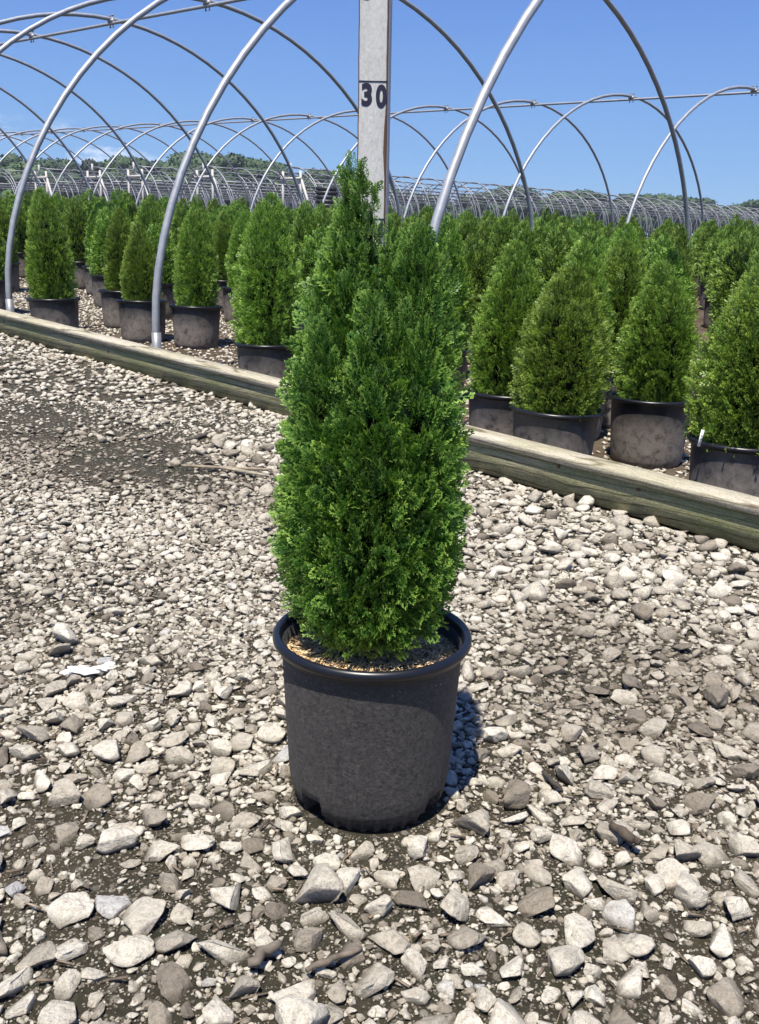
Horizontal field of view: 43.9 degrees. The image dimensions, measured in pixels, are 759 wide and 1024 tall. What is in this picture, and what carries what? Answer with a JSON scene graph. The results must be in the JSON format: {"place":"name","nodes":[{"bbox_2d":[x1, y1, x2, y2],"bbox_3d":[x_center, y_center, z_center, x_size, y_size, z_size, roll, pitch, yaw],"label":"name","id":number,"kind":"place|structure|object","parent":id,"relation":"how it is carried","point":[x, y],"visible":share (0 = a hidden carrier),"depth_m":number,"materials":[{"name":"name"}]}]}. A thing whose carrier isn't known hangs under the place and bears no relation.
{"place":"outdoors","nodes":[
{"label":"outdoors","id":0,"kind":"place"},
{"bbox_2d":[12,237,707,479],"bbox_3d":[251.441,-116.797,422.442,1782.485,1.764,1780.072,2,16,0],"label":"nursery bed","id":1,"kind":"object","parent":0,"point":[598,445],"visible":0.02,"depth_m":6.18,"materials":[{"name":"grey gravel"}]},
{"bbox_2d":[0,228,6,309],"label":"potted arborvitae","id":2,"kind":"object","parent":1,"relation":"on","point":[2,273],"visible":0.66,"depth_m":7.18,"materials":[{"name":"green plant"}]},
{"bbox_2d":[0,200,20,292],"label":"potted arborvitae","id":3,"kind":"object","parent":1,"relation":"on","point":[5,223],"visible":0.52,"depth_m":8.79,"materials":[{"name":"green plant"}]},
{"bbox_2d":[6,199,29,278],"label":"potted arborvitae","id":4,"kind":"object","parent":1,"relation":"on","point":[21,229],"visible":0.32,"depth_m":10.17,"materials":[{"name":"green plant"}]},
{"bbox_2d":[0,153,53,192],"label":"deciduous tree","id":5,"kind":"object","parent":1,"relation":"on","point":[8,159],"visible":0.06,"depth_m":108.55,"materials":[{"name":"green plant"}]},
{"bbox_2d":[0,161,58,197],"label":"deciduous tree","id":6,"kind":"object","parent":1,"relation":"on","point":[20,166],"visible":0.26,"depth_m":96.45,"materials":[{"name":"green plant"}]},
{"bbox_2d":[23,186,80,327],"bbox_3d":[-2.139,-1.612,6.145,0.372,0.976,0.345,14,21,38],"label":"potted arborvitae","id":7,"kind":"object","parent":1,"relation":"on","point":[50,269],"visible":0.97,"depth_m":6.08,"materials":[{"name":"green plant"}]},
{"bbox_2d":[37,157,80,172],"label":"deciduous tree","id":8,"kind":"object","parent":1,"relation":"on","point":[52,164],"visible":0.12,"depth_m":113.00,"materials":[{"name":"green plant"}]},
{"bbox_2d":[49,172,90,199],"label":"deciduous tree","id":9,"kind":"object","parent":1,"relation":"on","point":[64,194],"visible":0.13,"depth_m":102.36,"materials":[{"name":"green plant"}]},
{"bbox_2d":[62,194,88,289],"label":"potted arborvitae","id":10,"kind":"object","parent":1,"relation":"on","point":[76,223],"visible":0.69,"depth_m":9.29,"materials":[{"name":"green plant"}]},
{"bbox_2d":[66,158,97,187],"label":"deciduous tree","id":11,"kind":"object","parent":1,"relation":"on","point":[88,162],"visible":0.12,"depth_m":105.15,"materials":[{"name":"green plant"}]},
{"bbox_2d":[76,189,99,258],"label":"potted arborvitae","id":12,"kind":"object","parent":1,"relation":"on","point":[90,203],"visible":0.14,"depth_m":10.32,"materials":[{"name":"green plant"}]},
{"bbox_2d":[82,202,107,295],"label":"potted arborvitae","id":13,"kind":"object","parent":1,"relation":"on","point":[92,219],"visible":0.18,"depth_m":8.79,"materials":[{"name":"green plant"}]},
{"bbox_2d":[86,207,112,307],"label":"potted arborvitae","id":14,"kind":"object","parent":1,"relation":"on","point":[97,243],"visible":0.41,"depth_m":7.89,"materials":[{"name":"green plant"}]},
{"bbox_2d":[98,205,131,328],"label":"potted arborvitae","id":15,"kind":"object","parent":1,"relation":"on","point":[118,228],"visible":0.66,"depth_m":6.73,"materials":[{"name":"green plant"}]},
{"bbox_2d":[107,188,130,220],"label":"potted arborvitae","id":16,"kind":"object","parent":1,"relation":"on","point":[115,200],"visible":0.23,"depth_m":11.92,"materials":[{"name":"green plant"}]},
{"bbox_2d":[95,170,144,206],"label":"deciduous tree","id":17,"kind":"object","parent":1,"relation":"on","point":[115,175],"visible":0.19,"depth_m":97.31,"materials":[{"name":"green plant"}]},
{"bbox_2d":[103,153,148,168],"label":"deciduous tree","id":18,"kind":"object","parent":1,"relation":"on","point":[121,160],"visible":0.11,"depth_m":113.30,"materials":[{"name":"green plant"}]},
{"bbox_2d":[125,196,138,221],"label":"potted arborvitae","id":19,"kind":"object","parent":1,"relation":"on","point":[133,210],"visible":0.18,"depth_m":12.97,"materials":[{"name":"green plant"}]},
{"bbox_2d":[115,221,167,342],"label":"potted arborvitae","id":20,"kind":"object","parent":1,"relation":"on","point":[137,269],"visible":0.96,"depth_m":6.19,"materials":[{"name":"green plant"}]},
{"bbox_2d":[125,157,165,174],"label":"deciduous tree","id":21,"kind":"object","parent":1,"relation":"on","point":[141,161],"visible":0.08,"depth_m":112.78,"materials":[{"name":"green plant"}]},
{"bbox_2d":[130,198,170,237],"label":"potted arborvitae","id":22,"kind":"object","parent":1,"relation":"on","point":[145,216],"visible":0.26,"depth_m":8.33,"materials":[{"name":"green plant"}]},
{"bbox_2d":[0,175,316,211],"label":"distant hoop house","id":23,"kind":"structure","parent":1,"relation":"on","point":[69,191],"depth_m":62.65,"materials":[{"name":"metal"}]},
{"bbox_2d":[145,223,177,318],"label":"potted arborvitae","id":24,"kind":"object","parent":1,"relation":"on","point":[167,285],"visible":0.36,"depth_m":7.43,"materials":[{"name":"green plant"}]},
{"bbox_2d":[0,172,341,208],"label":"distant hoop house","id":25,"kind":"structure","parent":1,"relation":"on","point":[14,186],"depth_m":58.01,"materials":[{"name":"metal"}]},
{"bbox_2d":[138,171,211,204],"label":"deciduous tree","id":26,"kind":"object","parent":1,"relation":"on","point":[165,178],"visible":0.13,"depth_m":93.89,"materials":[{"name":"green plant"}]},
{"bbox_2d":[169,197,195,271],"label":"potted arborvitae","id":27,"kind":"object","parent":1,"relation":"on","point":[178,216],"visible":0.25,"depth_m":8.98,"materials":[{"name":"green plant"}]},
{"bbox_2d":[166,150,211,165],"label":"deciduous tree","id":28,"kind":"object","parent":1,"relation":"on","point":[176,158],"visible":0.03,"depth_m":115.03,"materials":[{"name":"green plant"}]},
{"bbox_2d":[169,205,222,349],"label":"potted arborvitae","id":29,"kind":"object","parent":1,"relation":"on","point":[196,308],"visible":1,"depth_m":6.03,"materials":[{"name":"green plant"}]},
{"bbox_2d":[0,169,402,213],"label":"distant hoop house","id":30,"kind":"structure","parent":1,"relation":"on","point":[132,190],"depth_m":54.58,"materials":[{"name":"metal"}]},
{"bbox_2d":[190,154,226,164],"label":"deciduous tree","id":31,"kind":"object","parent":1,"relation":"on","point":[207,159],"visible":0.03,"depth_m":109.91,"materials":[{"name":"green plant"}]},
{"bbox_2d":[212,209,233,312],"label":"potted arborvitae","id":32,"kind":"object","parent":1,"relation":"on","point":[223,229],"visible":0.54,"depth_m":7.91,"materials":[{"name":"green plant"}]},
{"bbox_2d":[212,151,247,204],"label":"deciduous tree","id":33,"kind":"object","parent":1,"relation":"on","point":[235,160],"visible":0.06,"depth_m":107.99,"materials":[{"name":"green plant"}]},
{"bbox_2d":[27,165,434,216],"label":"distant hoop house","id":34,"kind":"structure","parent":1,"relation":"on","point":[47,183],"depth_m":50.21,"materials":[{"name":"metal"}]},
{"bbox_2d":[202,165,265,209],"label":"deciduous tree","id":35,"kind":"object","parent":1,"relation":"on","point":[231,179],"visible":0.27,"depth_m":96.81,"materials":[{"name":"green plant"}]},
{"bbox_2d":[221,210,249,322],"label":"potted arborvitae","id":36,"kind":"object","parent":1,"relation":"on","point":[235,243],"visible":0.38,"depth_m":7.32,"materials":[{"name":"green plant"}]},
{"bbox_2d":[222,156,272,171],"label":"deciduous tree","id":37,"kind":"object","parent":1,"relation":"on","point":[252,162],"visible":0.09,"depth_m":109.02,"materials":[{"name":"green plant"}]},
{"bbox_2d":[238,165,285,204],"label":"deciduous tree","id":38,"kind":"object","parent":1,"relation":"on","point":[263,173],"visible":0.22,"depth_m":98.11,"materials":[{"name":"green plant"}]},
{"bbox_2d":[228,192,302,378],"bbox_3d":[-0.551,-1.066,4.673,0.368,0.998,0.365,-7,18,-26],"label":"potted arborvitae","id":39,"kind":"object","parent":1,"relation":"on","point":[267,283],"visible":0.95,"depth_m":4.59,"materials":[{"name":"green plant"}]},
{"bbox_2d":[79,164,494,218],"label":"distant hoop house","id":40,"kind":"structure","parent":1,"relation":"on","point":[87,177],"depth_m":48.88,"materials":[{"name":"metal"}]},
{"bbox_2d":[274,177,319,211],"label":"deciduous tree","id":41,"kind":"object","parent":1,"relation":"on","point":[290,183],"visible":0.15,"depth_m":95.39,"materials":[{"name":"green plant"}]},
{"bbox_2d":[290,200,323,268],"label":"potted arborvitae","id":42,"kind":"object","parent":1,"relation":"on","point":[305,222],"visible":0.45,"depth_m":7.70,"materials":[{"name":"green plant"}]},
{"bbox_2d":[293,226,331,347],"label":"potted arborvitae","id":43,"kind":"object","parent":1,"relation":"on","point":[307,254],"visible":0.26,"depth_m":6.13,"materials":[{"name":"green plant"}]},
{"bbox_2d":[303,168,338,183],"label":"deciduous tree","id":44,"kind":"object","parent":1,"relation":"on","point":[320,173],"visible":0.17,"depth_m":101.90,"materials":[{"name":"green plant"}]},
{"bbox_2d":[315,209,332,237],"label":"potted arborvitae","id":45,"kind":"object","parent":1,"relation":"on","point":[321,220],"visible":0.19,"depth_m":9.39,"materials":[{"name":"green plant"}]},
{"bbox_2d":[316,186,337,208],"bbox_3d":[-2.122,-11.367,37.848,0.850,3.225,0.600,2,16,0],"label":"fan housing","id":46,"kind":"object","parent":1,"relation":"on","point":[329,200],"visible":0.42,"depth_m":37.21,"materials":[{"name":"black metal"}]},
{"bbox_2d":[0,0,689,348],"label":"hoop house frame","id":47,"kind":"object","parent":1,"relation":"on","point":[489,82],"visible":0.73,"depth_m":6.43,"materials":[{"name":"metal"}]},
{"bbox_2d":[0,309,758,551],"bbox_3d":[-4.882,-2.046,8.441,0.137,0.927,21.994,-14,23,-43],"label":"timber kerb","id":48,"kind":"structure","parent":1,"relation":"on","point":[715,512],"depth_m":3.24,"materials":[{"name":"brown wood"}]},
{"bbox_2d":[0,85,758,231],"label":"hoop house frame","id":49,"kind":"object","parent":1,"relation":"on","point":[752,89],"visible":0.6,"depth_m":17.14,"materials":[{"name":"metal"}]},
{"bbox_2d":[434,217,475,399],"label":"potted arborvitae","id":50,"kind":"object","parent":1,"relation":"on","point":[456,259],"visible":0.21,"depth_m":4.67,"materials":[{"name":"green plant"}]},
{"bbox_2d":[456,211,480,316],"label":"potted arborvitae","id":51,"kind":"object","parent":1,"relation":"on","point":[465,229],"visible":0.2,"depth_m":8.12,"materials":[{"name":"green plant"}]},
{"bbox_2d":[459,258,479,376],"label":"potted arborvitae","id":52,"kind":"object","parent":1,"relation":"on","point":[473,290],"visible":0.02,"depth_m":5.34,"materials":[{"name":"green plant"}]},
{"bbox_2d":[184,162,758,236],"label":"distant hoop house","id":53,"kind":"structure","parent":1,"relation":"on","point":[257,183],"depth_m":53.95,"materials":[{"name":"metal"}]},
{"bbox_2d":[459,232,496,364],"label":"potted arborvitae","id":54,"kind":"object","parent":1,"relation":"on","point":[478,264],"visible":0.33,"depth_m":5.86,"materials":[{"name":"green plant"}]},
{"bbox_2d":[478,219,493,254],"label":"potted arborvitae","id":55,"kind":"object","parent":1,"relation":"on","point":[484,232],"visible":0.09,"depth_m":8.69,"materials":[{"name":"green plant"}]},
{"bbox_2d":[468,190,511,216],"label":"deciduous tree","id":56,"kind":"object","parent":1,"relation":"on","point":[482,206],"visible":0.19,"depth_m":133.11,"materials":[{"name":"green plant"}]},
{"bbox_2d":[486,215,517,267],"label":"potted arborvitae","id":57,"kind":"object","parent":1,"relation":"on","point":[499,239],"visible":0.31,"depth_m":6.45,"materials":[{"name":"green plant"}]},
{"bbox_2d":[464,238,544,435],"bbox_3d":[0.517,-0.638,3.740,0.360,0.863,0.353,5,17,11],"label":"potted arborvitae","id":58,"kind":"object","parent":1,"relation":"on","point":[512,295],"visible":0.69,"depth_m":3.64,"materials":[{"name":"green plant"}]},
{"bbox_2d":[267,163,758,236],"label":"distant hoop house","id":59,"kind":"structure","parent":1,"relation":"on","point":[301,183],"depth_m":51.72,"materials":[{"name":"metal"}]},
{"bbox_2d":[493,184,537,210],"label":"deciduous tree","id":60,"kind":"object","parent":1,"relation":"on","point":[518,189],"visible":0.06,"depth_m":137.48,"materials":[{"name":"green plant"}]},
{"bbox_2d":[506,198,542,220],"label":"deciduous tree","id":61,"kind":"object","parent":1,"relation":"on","point":[525,210],"visible":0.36,"depth_m":127.18,"materials":[{"name":"green plant"}]},
{"bbox_2d":[512,220,542,271],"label":"potted arborvitae","id":62,"kind":"object","parent":1,"relation":"on","point":[531,243],"visible":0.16,"depth_m":7.01,"materials":[{"name":"green plant"}]},
{"bbox_2d":[531,217,551,267],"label":"potted arborvitae","id":63,"kind":"object","parent":1,"relation":"on","point":[541,232],"visible":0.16,"depth_m":8.17,"materials":[{"name":"green plant"}]},
{"bbox_2d":[535,191,576,213],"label":"deciduous tree","id":64,"kind":"object","parent":1,"relation":"on","point":[562,193],"visible":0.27,"depth_m":133.98,"materials":[{"name":"green plant"}]},
{"bbox_2d":[535,223,582,286],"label":"potted arborvitae","id":65,"kind":"object","parent":1,"relation":"on","point":[553,259],"visible":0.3,"depth_m":5.40,"materials":[{"name":"green plant"}]},
{"bbox_2d":[508,261,617,455],"bbox_3d":[0.672,-0.509,3.462,0.394,0.804,0.392,-13,23,-42],"label":"potted arborvitae","id":66,"kind":"object","parent":1,"relation":"on","point":[560,371],"visible":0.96,"depth_m":3.36,"materials":[{"name":"green plant"}]},
{"bbox_2d":[549,202,584,222],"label":"deciduous tree","id":67,"kind":"object","parent":1,"relation":"on","point":[574,214],"visible":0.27,"depth_m":123.72,"materials":[{"name":"green plant"}]},
{"bbox_2d":[571,215,590,237],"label":"potted arborvitae","id":68,"kind":"object","parent":1,"relation":"on","point":[580,228],"visible":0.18,"depth_m":11.69,"materials":[{"name":"green plant"}]},
{"bbox_2d":[564,189,602,201],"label":"deciduous tree","id":69,"kind":"object","parent":1,"relation":"on","point":[586,191],"visible":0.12,"depth_m":136.66,"materials":[{"name":"green plant"}]},
{"bbox_2d":[561,237,616,439],"bbox_3d":[0.854,-0.747,4.108,0.344,0.869,0.351,10,19,28],"label":"potted arborvitae","id":70,"kind":"object","parent":1,"relation":"on","point":[592,266],"visible":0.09,"depth_m":4.01,"materials":[{"name":"green plant"}]},
{"bbox_2d":[579,222,603,248],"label":"potted arborvitae","id":71,"kind":"object","parent":1,"relation":"on","point":[591,236],"visible":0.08,"depth_m":7.87,"materials":[{"name":"green plant"}]},
{"bbox_2d":[592,235,609,256],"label":"potted arborvitae","id":72,"kind":"object","parent":1,"relation":"on","point":[602,240],"visible":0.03,"depth_m":7.24,"materials":[{"name":"green plant"}]},
{"bbox_2d":[596,222,642,267],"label":"potted arborvitae","id":73,"kind":"object","parent":1,"relation":"on","point":[633,236],"visible":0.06,"depth_m":4.84,"materials":[{"name":"green plant"}]},
{"bbox_2d":[600,238,651,428],"bbox_3d":[1.104,-0.827,4.386,0.412,0.866,0.414,0,16,-2],"label":"potted arborvitae","id":74,"kind":"object","parent":1,"relation":"on","point":[625,270],"visible":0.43,"depth_m":4.24,"materials":[{"name":"green plant"}]},
{"bbox_2d":[634,209,656,233],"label":"deciduous tree","id":75,"kind":"object","parent":1,"relation":"on","point":[643,220],"visible":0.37,"depth_m":134.72,"materials":[{"name":"green plant"}]},
{"bbox_2d":[608,259,701,468],"bbox_3d":[1.104,-0.589,3.752,0.360,0.811,0.353,-9,19,-32],"label":"potted arborvitae","id":76,"kind":"object","parent":1,"relation":"on","point":[657,343],"visible":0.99,"depth_m":3.67,"materials":[{"name":"green plant"}]},
{"bbox_2d":[639,224,670,259],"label":"potted arborvitae","id":77,"kind":"object","parent":1,"relation":"on","point":[656,234],"visible":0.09,"depth_m":8.07,"materials":[{"name":"green plant"}]},
{"bbox_2d":[645,201,682,227],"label":"deciduous tree","id":78,"kind":"object","parent":1,"relation":"on","point":[656,224],"visible":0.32,"depth_m":126.72,"materials":[{"name":"green plant"}]},
{"bbox_2d":[645,235,695,311],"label":"potted arborvitae","id":79,"kind":"object","parent":1,"relation":"on","point":[669,252],"visible":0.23,"depth_m":5.65,"materials":[{"name":"green plant"}]},
{"bbox_2d":[661,223,695,287],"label":"potted arborvitae","id":80,"kind":"object","parent":1,"relation":"on","point":[676,240],"visible":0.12,"depth_m":6.78,"materials":[{"name":"green plant"}]},
{"bbox_2d":[666,243,701,321],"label":"potted arborvitae","id":81,"kind":"object","parent":1,"relation":"on","point":[682,252],"visible":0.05,"depth_m":6.25,"materials":[{"name":"green plant"}]},
{"bbox_2d":[677,196,719,233],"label":"deciduous tree","id":82,"kind":"object","parent":1,"relation":"on","point":[704,200],"visible":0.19,"depth_m":139.16,"materials":[{"name":"green plant"}]},
{"bbox_2d":[693,219,718,289],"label":"potted arborvitae","id":83,"kind":"object","parent":1,"relation":"on","point":[709,229],"visible":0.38,"depth_m":12.37,"materials":[{"name":"green plant"}]},
{"bbox_2d":[690,205,722,227],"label":"deciduous tree","id":84,"kind":"object","parent":1,"relation":"on","point":[697,225],"visible":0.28,"depth_m":128.76,"materials":[{"name":"green plant"}]},
{"bbox_2d":[697,230,723,310],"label":"potted arborvitae","id":85,"kind":"object","parent":1,"relation":"on","point":[716,238],"visible":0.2,"depth_m":9.97,"materials":[{"name":"green plant"}]},
{"bbox_2d":[681,263,758,496],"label":"potted arborvitae","id":86,"kind":"object","parent":1,"relation":"on","point":[725,455],"visible":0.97,"depth_m":3.00,"materials":[{"name":"green plant"}]},
{"bbox_2d":[703,233,739,328],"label":"potted arborvitae","id":87,"kind":"object","parent":1,"relation":"on","point":[718,252],"visible":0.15,"depth_m":8.39,"materials":[{"name":"green plant"}]},
{"bbox_2d":[710,214,745,284],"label":"potted arborvitae","id":88,"kind":"object","parent":1,"relation":"on","point":[729,230],"visible":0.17,"depth_m":8.79,"materials":[{"name":"green plant"}]},
{"bbox_2d":[707,227,758,337],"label":"potted arborvitae","id":89,"kind":"object","parent":1,"relation":"on","point":[736,257],"visible":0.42,"depth_m":6.47,"materials":[{"name":"green plant"}]},
{"bbox_2d":[716,249,758,316],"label":"potted arborvitae","id":90,"kind":"object","parent":1,"relation":"on","point":[747,268],"visible":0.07,"depth_m":5.26,"materials":[{"name":"green plant"}]},
{"bbox_2d":[0,277,758,1023],"bbox_3d":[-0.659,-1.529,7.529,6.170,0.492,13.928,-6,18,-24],"label":"gravel","id":91,"kind":"structure","parent":0,"point":[330,881],"depth_m":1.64,"materials":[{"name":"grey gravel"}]},
{"bbox_2d":[59,662,115,674],"bbox_3d":[-0.557,0.299,1.801,0.102,0.016,0.034,-2,17,-10],"label":"litter flake","id":92,"kind":"object","parent":91,"relation":"on","point":[106,666],"visible":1,"depth_m":1.80,"materials":[{"name":"white paper"}]},
{"bbox_2d":[181,464,271,469],"bbox_3d":[-0.527,-0.153,3.244,0.311,0.018,0.014,1,16,-3],"label":"broken stick","id":93,"kind":"object","parent":91,"relation":"on","point":[211,467],"visible":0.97,"depth_m":3.24,"materials":[{"name":"brown wood"}]},
{"bbox_2d":[218,466,265,476],"bbox_3d":[-0.470,-0.139,3.215,0.180,0.019,0.014,7,17,19],"label":"broken stick","id":94,"kind":"object","parent":91,"relation":"on","point":[241,471],"visible":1,"depth_m":3.21,"materials":[{"name":"brown wood"}]},
{"bbox_2d":[247,939,281,967],"bbox_3d":[-0.141,0.533,1.138,0.020,0.015,0.053,13,20,34],"label":"broken stick","id":95,"kind":"object","parent":91,"relation":"on","point":[262,952],"visible":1,"depth_m":1.14,"materials":[{"name":"brown wood"}]},
{"bbox_2d":[305,946,362,972],"bbox_3d":[-0.055,0.540,1.141,0.079,0.010,0.011,-9,19,-31],"label":"broken stick","id":96,"kind":"object","parent":91,"relation":"on","point":[329,959],"visible":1,"depth_m":1.14,"materials":[{"name":"brown wood"}]},
{"bbox_2d":[267,150,474,831],"bbox_3d":[-0.010,-0.016,1.386,0.314,0.968,0.305,2,16,0],"label":"potted arborvitae","id":97,"kind":"object","parent":91,"relation":"on","point":[372,639],"visible":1,"depth_m":1.32,"materials":[{"name":"green plant"}]},
{"bbox_2d":[357,0,391,283],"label":"measuring stick","id":98,"kind":"object","parent":97,"relation":"on","point":[374,63],"visible":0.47,"depth_m":1.33,"materials":[{"name":"paint"}]},
{"bbox_2d":[608,821,641,844],"bbox_3d":[0.365,0.479,1.402,0.018,0.017,0.052,-11,20,-36],"label":"stone","id":99,"kind":"object","parent":91,"relation":"on","point":[624,833],"visible":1,"depth_m":1.40,"materials":[{"name":"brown stone"}]},
{"bbox_2d":[0,0,758,236],"label":"sky","id":100,"kind":"structure","parent":0,"point":[569,50],"materials":[{"name":"blue"}]},
{"bbox_2d":[117,162,758,235],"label":"distant hoop house","id":101,"kind":"structure","parent":0,"point":[154,182],"depth_m":54.31,"materials":[{"name":"metal"}]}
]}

